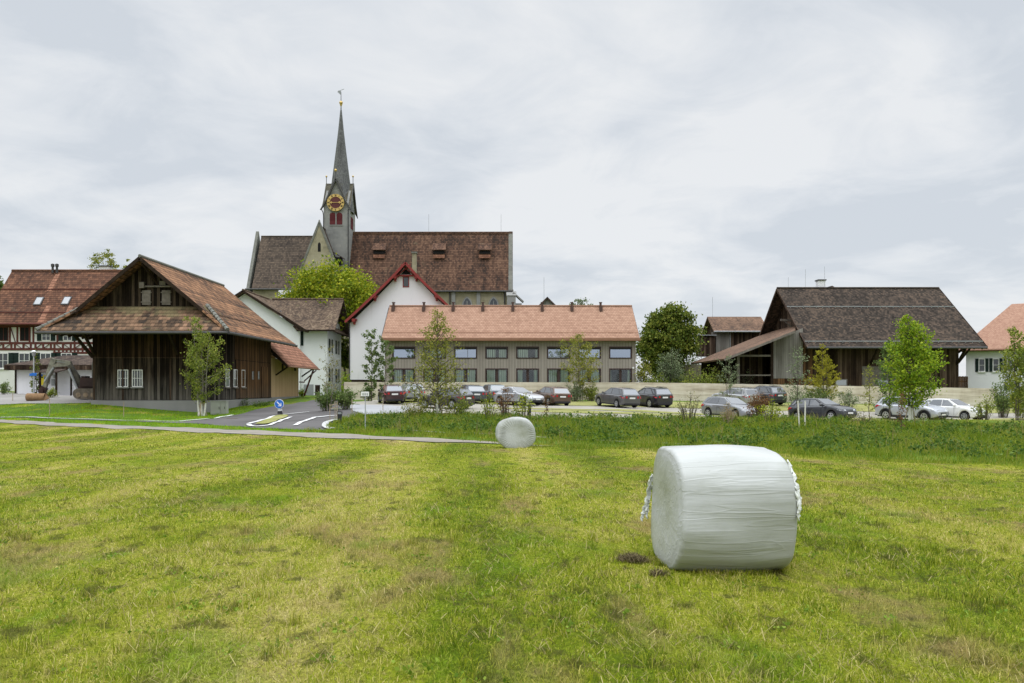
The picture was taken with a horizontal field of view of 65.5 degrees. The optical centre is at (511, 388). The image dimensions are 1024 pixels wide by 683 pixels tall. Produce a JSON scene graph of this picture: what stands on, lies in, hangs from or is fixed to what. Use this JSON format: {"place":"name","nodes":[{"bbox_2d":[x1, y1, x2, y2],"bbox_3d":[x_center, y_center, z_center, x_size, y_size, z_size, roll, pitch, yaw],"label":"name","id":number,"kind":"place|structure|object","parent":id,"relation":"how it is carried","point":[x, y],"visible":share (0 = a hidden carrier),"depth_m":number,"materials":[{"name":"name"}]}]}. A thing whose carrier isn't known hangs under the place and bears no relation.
{"place":"outdoors","nodes":[
{"label":"outdoors","id":0,"kind":"place"},
{"bbox_2d":[0,399,360,429],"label":"road","id":1,"kind":"structure","parent":0,"point":[309,409],"depth_m":51.65,"materials":[{"name":"grey asphalt"}]},
{"bbox_2d":[0,419,542,445],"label":"farm track","id":2,"kind":"structure","parent":0,"point":[264,432],"depth_m":38.32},
{"bbox_2d":[0,390,1023,682],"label":"ground","id":3,"kind":"structure","parent":0,"point":[422,572],"depth_m":8.07,"materials":[{"name":"green plant"}]},
{"bbox_2d":[0,392,92,403],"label":"farmyard","id":4,"kind":"structure","parent":3,"relation":"on","point":[7,398],"depth_m":64.00,"materials":[{"name":"grey concrete"}]},
{"bbox_2d":[29,349,42,392],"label":"spruce tree","id":5,"kind":"object","parent":4,"relation":"on","point":[36,378],"visible":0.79,"depth_m":72.97,"materials":[{"name":"green plant"}]},
{"bbox_2d":[4,355,92,395],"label":"pavilion","id":6,"kind":"structure","parent":4,"relation":"on","point":[61,382],"depth_m":75.00,"materials":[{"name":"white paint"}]},
{"bbox_2d":[25,358,92,400],"bbox_3d":[-35.446,-0.695,64.785,6.832,3.480,2.730,0,0,0],"label":"excavator","id":7,"kind":"object","parent":4,"relation":"on","point":[83,387],"visible":0.6,"depth_m":63.84,"materials":[{"name":"metal"}]},
{"bbox_2d":[350,404,410,413],"bbox_3d":[-9.158,1.462,56.454,4.198,0.415,12.577,0,0,-14],"label":"lot entrance","id":8,"kind":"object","parent":3,"relation":"on","point":[372,409],"visible":0.8,"depth_m":56.81,"materials":[{"name":"concrete"}]},
{"bbox_2d":[0,386,1023,462],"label":"verge","id":9,"kind":"structure","parent":3,"relation":"on","point":[306,398],"depth_m":54.81,"materials":[{"name":"green plant"}]},
{"bbox_2d":[0,263,122,390],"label":"half timbered farmhouse","id":10,"kind":"object","parent":9,"relation":"on","point":[31,300],"visible":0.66,"depth_m":85.62,"materials":[{"name":"brown tile"}]},
{"bbox_2d":[20,327,29,340],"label":"window","id":11,"kind":"structure","parent":10,"relation":"in","point":[24,331],"depth_m":84.99,"materials":[{"name":"brown wood"}]},
{"bbox_2d":[87,249,119,268],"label":"distant tree","id":12,"kind":"object","parent":9,"relation":"on","point":[97,258],"visible":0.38,"depth_m":117.95,"materials":[{"name":"green plant"}]},
{"bbox_2d":[34,254,297,411],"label":"timber barn","id":13,"kind":"structure","parent":9,"relation":"on","point":[130,323],"depth_m":60.28,"materials":[{"name":"brown wood"}]},
{"bbox_2d":[116,370,128,387],"bbox_3d":[-29.443,-0.701,60.235,0.960,1.400,0.130,0,0,0],"label":"window","id":14,"kind":"structure","parent":13,"relation":"in","point":[119,371],"depth_m":60.28,"materials":[{"name":"white paint"}]},
{"bbox_2d":[130,370,143,387],"bbox_3d":[-28.353,-0.701,60.235,0.960,1.400,0.130,0,0,0],"label":"window","id":15,"kind":"structure","parent":13,"relation":"in","point":[137,375],"depth_m":60.28,"materials":[{"name":"white paint"}]},
{"bbox_2d":[261,366,268,397],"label":"door","id":16,"kind":"structure","parent":13,"relation":"in","point":[264,370],"depth_m":72.43,"materials":[{"name":"brown wood"}]},
{"bbox_2d":[0,402,407,436],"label":"verge grass","id":17,"kind":"structure","parent":9,"relation":"on","point":[132,421],"depth_m":53.22,"materials":[{"name":"green plant"}]},
{"bbox_2d":[180,316,232,415],"bbox_3d":[-21.581,-1.505,56.361,3.686,7.284,3.725,0,0,0],"label":"birch tree","id":18,"kind":"object","parent":9,"relation":"on","point":[197,364],"visible":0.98,"depth_m":56.42,"materials":[{"name":"green plant"}]},
{"bbox_2d":[210,401,227,414],"bbox_3d":[-21.607,1.444,58.840,1.198,1.026,0.580,0,0,0],"label":"utility cabinet","id":19,"kind":"object","parent":9,"relation":"on","point":[219,407],"visible":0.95,"depth_m":58.58,"materials":[{"name":"metal"}]},
{"bbox_2d":[235,289,348,394],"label":"white house","id":20,"kind":"structure","parent":9,"relation":"on","point":[309,327],"depth_m":96.20,"materials":[{"name":"paint"}]},
{"bbox_2d":[271,342,319,400],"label":"annex shed","id":21,"kind":"structure","parent":9,"relation":"on","point":[287,362],"depth_m":79.19,"materials":[{"name":"brown wood"}]},
{"bbox_2d":[271,253,379,344],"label":"maple tree","id":22,"kind":"object","parent":9,"relation":"on","point":[349,287],"visible":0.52,"depth_m":103.03,"materials":[{"name":"green plant"}]},
{"bbox_2d":[313,383,338,410],"bbox_3d":[-13.225,0.597,57.007,2.058,2.279,1.857,0,0,35],"label":"shrub","id":23,"kind":"object","parent":9,"relation":"on","point":[322,400],"visible":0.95,"depth_m":56.77,"materials":[{"name":"green plant"}]},
{"bbox_2d":[318,345,343,410],"bbox_3d":[-12.836,-0.670,56.510,1.626,4.872,1.754,0,0,27],"label":"sapling","id":24,"kind":"object","parent":9,"relation":"on","point":[327,374],"visible":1,"depth_m":56.52,"materials":[{"name":"green plant"}]},
{"bbox_2d":[341,336,348,381],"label":"evergreen tree","id":25,"kind":"object","parent":9,"relation":"on","point":[344,357],"visible":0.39,"depth_m":109.44,"materials":[{"name":"green plant"}]},
{"bbox_2d":[336,386,357,409],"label":"shrub","id":26,"kind":"object","parent":9,"relation":"on","point":[346,400],"visible":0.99,"depth_m":57.29,"materials":[{"name":"green plant"}]},
{"bbox_2d":[245,89,523,385],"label":"abbey church","id":27,"kind":"structure","parent":9,"relation":"on","point":[466,268],"depth_m":122.01,"materials":[{"name":"tile"}]},
{"bbox_2d":[344,252,447,381],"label":"gabled house","id":28,"kind":"structure","parent":9,"relation":"on","point":[405,283],"depth_m":90.00,"materials":[{"name":"white paint"}]},
{"bbox_2d":[401,399,430,416],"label":"shrub","id":29,"kind":"object","parent":9,"relation":"on","point":[420,406],"visible":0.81,"depth_m":46.36,"materials":[{"name":"green plant"}]},
{"bbox_2d":[395,307,471,414],"bbox_3d":[-4.511,-1.424,45.931,4.068,6.507,3.887,0,0,-27],"label":"young tree","id":30,"kind":"object","parent":9,"relation":"on","point":[429,362],"visible":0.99,"depth_m":45.79,"materials":[{"name":"green plant"}]},
{"bbox_2d":[446,395,473,414],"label":"shrub","id":31,"kind":"object","parent":9,"relation":"on","point":[460,407],"visible":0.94,"depth_m":46.38,"materials":[{"name":"green plant"}]},
{"bbox_2d":[479,390,500,417],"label":"shrub","id":32,"kind":"object","parent":9,"relation":"on","point":[487,409],"visible":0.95,"depth_m":44.44,"materials":[{"name":"green plant"}]},
{"bbox_2d":[497,386,514,416],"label":"shrub","id":33,"kind":"object","parent":9,"relation":"on","point":[502,403],"visible":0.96,"depth_m":44.93,"materials":[{"name":"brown plant"}]},
{"bbox_2d":[380,302,640,381],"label":"guest house","id":34,"kind":"structure","parent":9,"relation":"on","point":[511,343],"depth_m":82.18,"materials":[{"name":"orange tile"}]},
{"bbox_2d":[392,347,414,358],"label":"window","id":35,"kind":"structure","parent":34,"relation":"in","point":[402,352],"depth_m":82.14,"materials":[{"name":"blue glass"}]},
{"bbox_2d":[392,368,414,381],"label":"window","id":36,"kind":"structure","parent":34,"relation":"in","point":[398,373],"depth_m":82.20,"materials":[{"name":"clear glass"}]},
{"bbox_2d":[454,347,476,358],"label":"window","id":37,"kind":"structure","parent":34,"relation":"in","point":[465,352],"depth_m":82.14,"materials":[{"name":"blue glass"}]},
{"bbox_2d":[454,368,476,381],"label":"window","id":38,"kind":"structure","parent":34,"relation":"in","point":[471,378],"depth_m":82.20,"materials":[{"name":"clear glass"}]},
{"bbox_2d":[485,347,507,358],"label":"window","id":39,"kind":"structure","parent":34,"relation":"in","point":[491,351],"depth_m":82.20,"materials":[{"name":"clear glass"}]},
{"bbox_2d":[485,368,507,381],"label":"window","id":40,"kind":"structure","parent":34,"relation":"in","point":[492,373],"depth_m":82.20,"materials":[{"name":"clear glass"}]},
{"bbox_2d":[516,347,538,358],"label":"window","id":41,"kind":"structure","parent":34,"relation":"in","point":[522,351],"depth_m":82.20,"materials":[{"name":"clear glass"}]},
{"bbox_2d":[516,368,538,381],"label":"window","id":42,"kind":"structure","parent":34,"relation":"in","point":[520,370],"depth_m":82.10,"materials":[{"name":"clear glass"}]},
{"bbox_2d":[547,347,569,358],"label":"window","id":43,"kind":"structure","parent":34,"relation":"in","point":[552,353],"depth_m":82.14,"materials":[{"name":"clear glass"}]},
{"bbox_2d":[547,368,569,381],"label":"window","id":44,"kind":"structure","parent":34,"relation":"in","point":[561,376],"depth_m":82.20,"materials":[{"name":"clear glass"}]},
{"bbox_2d":[609,347,631,358],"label":"window","id":45,"kind":"structure","parent":34,"relation":"in","point":[614,352],"depth_m":82.14,"materials":[{"name":"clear glass"}]},
{"bbox_2d":[609,368,631,381],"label":"window","id":46,"kind":"structure","parent":34,"relation":"in","point":[620,369],"depth_m":82.10,"materials":[{"name":"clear glass"}]},
{"bbox_2d":[509,392,534,416],"bbox_3d":[0.585,1.038,44.967,1.280,1.676,1.408,0,0,-35],"label":"shrub","id":47,"kind":"object","parent":9,"relation":"on","point":[523,401],"visible":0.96,"depth_m":44.92,"materials":[{"name":"green plant"}]},
{"bbox_2d":[564,381,583,400],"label":"shrub","id":48,"kind":"object","parent":9,"relation":"on","point":[575,394],"visible":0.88,"depth_m":70.79,"materials":[{"name":"green plant"}]},
{"bbox_2d":[583,386,598,400],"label":"shrub","id":49,"kind":"object","parent":9,"relation":"on","point":[590,393],"visible":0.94,"depth_m":71.27,"materials":[{"name":"green plant"}]},
{"bbox_2d":[629,357,654,382],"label":"hedge","id":50,"kind":"object","parent":9,"relation":"on","point":[641,374],"visible":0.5,"depth_m":82.04,"materials":[{"name":"plant"}]},
{"bbox_2d":[641,370,668,382],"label":"hedge","id":51,"kind":"object","parent":9,"relation":"on","point":[651,380],"visible":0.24,"depth_m":79.78,"materials":[{"name":"green plant"}]},
{"bbox_2d":[304,407,1023,466],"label":"bank grass","id":52,"kind":"structure","parent":9,"relation":"on","point":[654,441],"depth_m":34.10,"materials":[{"name":"green plant"}]},
{"bbox_2d":[344,382,996,406],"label":"boundary wall","id":53,"kind":"structure","parent":9,"relation":"on","point":[678,391],"depth_m":74.00,"materials":[{"name":"concrete"}]},
{"bbox_2d":[655,348,685,382],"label":"bush","id":54,"kind":"object","parent":9,"relation":"on","point":[665,369],"visible":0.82,"depth_m":83.65,"materials":[{"name":"green plant"}]},
{"bbox_2d":[318,407,1023,459],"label":"weed foliage","id":55,"kind":"object","parent":9,"relation":"on","point":[741,438],"visible":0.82,"depth_m":34.81,"materials":[{"name":"green plant"}]},
{"bbox_2d":[636,301,708,382],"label":"chestnut tree","id":56,"kind":"object","parent":9,"relation":"on","point":[669,327],"visible":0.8,"depth_m":93.97,"materials":[{"name":"green plant"}]},
{"bbox_2d":[671,367,703,382],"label":"hedge","id":57,"kind":"object","parent":9,"relation":"on","point":[689,381],"visible":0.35,"depth_m":83.12,"materials":[{"name":"green plant"}]},
{"bbox_2d":[673,391,703,419],"bbox_3d":[9.586,1.046,43.447,1.578,1.826,1.744,0,0,0],"label":"shrub","id":58,"kind":"object","parent":9,"relation":"on","point":[691,412],"visible":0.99,"depth_m":43.42,"materials":[{"name":"green plant"}]},
{"bbox_2d":[679,365,700,382],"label":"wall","id":59,"kind":"structure","parent":9,"relation":"on","point":[695,368],"depth_m":97.60,"materials":[{"name":"plant"}]},
{"bbox_2d":[693,365,727,383],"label":"hedge","id":60,"kind":"object","parent":9,"relation":"on","point":[708,379],"visible":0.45,"depth_m":83.63,"materials":[{"name":"green plant"}]},
{"bbox_2d":[719,402,738,424],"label":"weed clump","id":61,"kind":"object","parent":9,"relation":"on","point":[729,415],"visible":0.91,"depth_m":40.94,"materials":[{"name":"plant"}]},
{"bbox_2d":[696,297,763,356],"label":"barn","id":62,"kind":"structure","parent":9,"relation":"on","point":[723,333],"depth_m":104.30,"materials":[{"name":"tile"},{"name":"weathered grey wood"},{"name":"zinc"}]},
{"bbox_2d":[690,326,812,384],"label":"lean to shed","id":63,"kind":"object","parent":9,"relation":"on","point":[765,358],"visible":0.62,"depth_m":82.03,"materials":[{"name":"tile"}]},
{"bbox_2d":[743,389,770,417],"bbox_3d":[14.380,0.959,46.538,1.616,1.845,1.472,0,0,0],"label":"shrub","id":64,"kind":"object","parent":9,"relation":"on","point":[758,402],"visible":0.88,"depth_m":46.40,"materials":[{"name":"brown plant"}]},
{"bbox_2d":[754,398,784,422],"bbox_3d":[13.554,1.126,41.969,1.566,1.618,1.098,0,0,20],"label":"shrub","id":65,"kind":"object","parent":9,"relation":"on","point":[763,409],"visible":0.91,"depth_m":41.97,"materials":[{"name":"green plant"}]},
{"bbox_2d":[783,346,812,414],"bbox_3d":[16.018,-0.244,44.622,1.467,4.286,1.636,0,0,32],"label":"sapling","id":66,"kind":"object","parent":9,"relation":"on","point":[795,387],"visible":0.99,"depth_m":44.50,"materials":[{"name":"green plant"}]},
{"bbox_2d":[800,387,836,399],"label":"shrub","id":67,"kind":"object","parent":9,"relation":"on","point":[818,395],"visible":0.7,"depth_m":67.84,"materials":[{"name":"green plant"}]},
{"bbox_2d":[835,388,859,406],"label":"shrub","id":68,"kind":"object","parent":9,"relation":"on","point":[845,397],"visible":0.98,"depth_m":65.91,"materials":[{"name":"green plant"}]},
{"bbox_2d":[860,365,877,418],"bbox_3d":[21.437,0.320,47.961,1.205,3.604,0.990,0,0,-40],"label":"sapling","id":69,"kind":"object","parent":9,"relation":"on","point":[865,386],"visible":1,"depth_m":48.01,"materials":[{"name":"green plant"}]},
{"bbox_2d":[759,267,987,387],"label":"barn","id":70,"kind":"structure","parent":9,"relation":"on","point":[852,329],"depth_m":83.49,"materials":[{"name":"black tile"}]},
{"bbox_2d":[862,366,900,386],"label":"wall","id":71,"kind":"structure","parent":70,"relation":"in","point":[875,370],"depth_m":82.12,"materials":[{"name":"grey concrete"}]},
{"bbox_2d":[872,340,904,420],"bbox_3d":[24.699,-0.444,52.011,2.070,5.501,2.150,0,0,35],"label":"young tree","id":72,"kind":"object","parent":9,"relation":"on","point":[888,404],"visible":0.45,"depth_m":51.97,"materials":[{"name":"green plant"}]},
{"bbox_2d":[879,314,949,421],"bbox_3d":[21.439,-1.003,42.404,3.572,6.004,3.433,0,0,0],"label":"maple tree","id":73,"kind":"object","parent":9,"relation":"on","point":[925,362],"visible":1,"depth_m":42.23,"materials":[{"name":"green plant"}]},
{"bbox_2d":[970,392,997,419],"bbox_3d":[27.399,1.057,45.978,1.597,1.688,1.724,0,0,-26],"label":"shrub","id":74,"kind":"object","parent":9,"relation":"on","point":[979,409],"visible":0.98,"depth_m":45.92,"materials":[{"name":"green plant"}]},
{"bbox_2d":[959,303,1023,402],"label":"salmon roof house","id":75,"kind":"structure","parent":9,"relation":"on","point":[982,366],"depth_m":89.23,"materials":[{"name":"white paint"}]},
{"bbox_2d":[989,379,1018,417],"bbox_3d":[37.040,0.756,59.984,1.956,3.123,1.993,0,0,-17],"label":"bush","id":76,"kind":"object","parent":9,"relation":"on","point":[1001,400],"visible":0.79,"depth_m":59.78,"materials":[{"name":"green plant"}]},
{"bbox_2d":[996,326,1023,419],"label":"young tree","id":77,"kind":"object","parent":9,"relation":"on","point":[1017,363],"visible":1,"depth_m":52.94,"materials":[{"name":"green plant"}]},
{"bbox_2d":[1008,384,1023,419],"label":"bush","id":78,"kind":"object","parent":9,"relation":"on","point":[1021,411],"visible":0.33,"depth_m":55.79,"materials":[{"name":"green plant"}]},
{"bbox_2d":[495,417,535,447],"bbox_3d":[0.127,1.602,28.597,1.446,1.149,1.359,0,0,-3],"label":"wrapped bale","id":79,"kind":"object","parent":3,"relation":"on","point":[514,432],"visible":0.92,"depth_m":27.99},
{"bbox_2d":[608,550,655,564],"bbox_3d":[1.293,1.787,8.434,0.639,0.117,0.455,0,0,0],"label":"hay tuft","id":80,"kind":"object","parent":3,"relation":"on","point":[631,556],"visible":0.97,"depth_m":8.39,"materials":[{"name":"brown plant"}]},
{"bbox_2d":[353,400,1022,420],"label":"parking lot","id":81,"kind":"structure","parent":3,"relation":"on","point":[477,407],"depth_m":60.36,"materials":[{"name":"grey asphalt"}]},
{"bbox_2d":[361,327,383,400],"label":"young tree","id":82,"kind":"object","parent":81,"relation":"on","point":[369,344],"visible":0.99,"depth_m":67.93,"materials":[{"name":"green plant"}]},
{"bbox_2d":[374,335,398,389],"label":"young tree","id":83,"kind":"object","parent":81,"relation":"on","point":[385,351],"visible":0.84,"depth_m":67.50,"materials":[{"name":"green plant"}]},
{"bbox_2d":[378,384,403,403],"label":"parked car","id":84,"kind":"object","parent":81,"relation":"on","point":[391,393],"visible":1,"depth_m":62.93,"materials":[{"name":"red paint"}]},
{"bbox_2d":[417,388,474,408],"bbox_3d":[-4.774,0.694,57.486,4.260,1.477,2.044,1,1,35],"label":"parked car","id":85,"kind":"object","parent":81,"relation":"on","point":[469,394],"visible":0.41,"depth_m":56.42,"materials":[{"name":"brown paint"}]},
{"bbox_2d":[493,387,544,404],"bbox_3d":[0.523,0.606,63.501,2.080,1.447,4.560,1,0,-42],"label":"parked car","id":86,"kind":"object","parent":81,"relation":"on","point":[537,399],"visible":0.7,"depth_m":62.78,"materials":[{"name":"silver metal"}]},
{"bbox_2d":[533,387,571,405],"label":"parked car","id":87,"kind":"object","parent":81,"relation":"on","point":[558,395],"visible":0.73,"depth_m":63.23,"materials":[{"name":"brown metal"}]},
{"bbox_2d":[595,388,640,407],"bbox_3d":[8.365,0.691,63.471,2.071,1.547,4.460,1,2,-25],"label":"parked car","id":88,"kind":"object","parent":81,"relation":"on","point":[616,397],"visible":1,"depth_m":61.89,"materials":[{"name":"grey paint"}]},
{"bbox_2d":[640,445,801,571],"bbox_3d":[2.167,1.248,8.521,1.344,1.308,1.467,0,0,-3],"label":"wrapped bale","id":89,"kind":"object","parent":3,"relation":"on","point":[729,507],"visible":0.97,"depth_m":7.88},
{"bbox_2d":[0,467,1023,682],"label":"grass clippings","id":90,"kind":"object","parent":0,"point":[265,643],"depth_m":7.16,"materials":[{"name":"plant"}]},
{"bbox_2d":[0,0,1023,382],"label":"sky","id":91,"kind":"structure","parent":0,"point":[645,155],"materials":[{"name":"white"}]},
{"bbox_2d":[381,400,1013,412],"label":"grass paving","id":92,"kind":"structure","parent":0,"point":[859,407],"depth_m":66.83,"materials":[{"name":"green plant"}]},
{"bbox_2d":[401,383,424,401],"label":"parked car","id":93,"kind":"object","parent":92,"relation":"on","point":[408,392],"visible":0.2,"depth_m":65.41,"materials":[{"name":"silver metal"}]},
{"bbox_2d":[460,385,486,402],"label":"parked car","id":94,"kind":"object","parent":92,"relation":"on","point":[477,391],"visible":0.25,"depth_m":64.68,"materials":[{"name":"grey metal"}]},
{"bbox_2d":[483,384,503,401],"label":"parked car","id":95,"kind":"object","parent":92,"relation":"on","point":[494,388],"visible":0.24,"depth_m":66.80,"materials":[{"name":"blue paint"}]},
{"bbox_2d":[556,332,602,400],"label":"young tree","id":96,"kind":"object","parent":92,"relation":"on","point":[588,374],"visible":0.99,"depth_m":70.87,"materials":[{"name":"green plant"}]},
{"bbox_2d":[638,386,673,407],"bbox_3d":[11.412,0.662,65.958,2.116,1.660,4.460,-1,3,-24],"label":"parked car","id":97,"kind":"object","parent":92,"relation":"on","point":[655,396],"visible":0.78,"depth_m":64.23,"materials":[{"name":"black paint"}]},
{"bbox_2d":[717,354,741,396],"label":"sapling","id":98,"kind":"object","parent":92,"relation":"on","point":[729,380],"visible":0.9,"depth_m":65.99,"materials":[{"name":"green plant"}]},
{"bbox_2d":[711,387,760,404],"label":"parked car","id":99,"kind":"object","parent":92,"relation":"on","point":[742,394],"visible":0.3,"depth_m":67.35,"materials":[{"name":"silver metal"}]},
{"bbox_2d":[754,385,787,404],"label":"parked car","id":100,"kind":"object","parent":92,"relation":"on","point":[775,392],"visible":0.34,"depth_m":68.22,"materials":[{"name":"grey paint"}]},
{"bbox_2d":[805,344,844,400],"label":"larch tree","id":101,"kind":"object","parent":92,"relation":"on","point":[822,372],"visible":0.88,"depth_m":68.42,"materials":[{"name":"green plant"}]},
{"bbox_2d":[492,407,1023,420],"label":"grass paving","id":102,"kind":"structure","parent":0,"point":[703,414],"depth_m":57.92,"materials":[{"name":"green plant"}]},
{"bbox_2d":[925,398,984,419],"bbox_3d":[31.544,1.512,57.004,2.080,1.547,4.210,1,0,-32],"label":"parked car","id":103,"kind":"object","parent":102,"relation":"on","point":[954,406],"visible":0.49,"depth_m":56.14,"materials":[{"name":"white paint"}]},
{"bbox_2d":[512,410,1023,420],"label":"grass paving","id":104,"kind":"structure","parent":0,"point":[580,411],"depth_m":54.51,"materials":[{"name":"green plant"}]},
{"bbox_2d":[701,396,760,417],"bbox_3d":[14.829,1.338,54.002,2.080,1.477,4.260,3,0,-28],"label":"parked car","id":105,"kind":"object","parent":104,"relation":"on","point":[712,406],"visible":0.53,"depth_m":53.68,"materials":[{"name":"silver metal"}]},
{"bbox_2d":[788,398,856,418],"bbox_3d":[20.423,1.398,52.531,2.053,1.527,4.310,1,-3,-32],"label":"parked car","id":106,"kind":"object","parent":104,"relation":"on","point":[824,406],"visible":0.62,"depth_m":51.89,"materials":[{"name":"black paint"}]},
{"bbox_2d":[875,395,948,419],"bbox_3d":[28.558,1.411,56.980,2.134,1.739,4.660,-1,2,-34],"label":"parked car","id":107,"kind":"object","parent":104,"relation":"on","point":[929,410],"visible":0.69,"depth_m":56.09,"materials":[{"name":"silver metal"}]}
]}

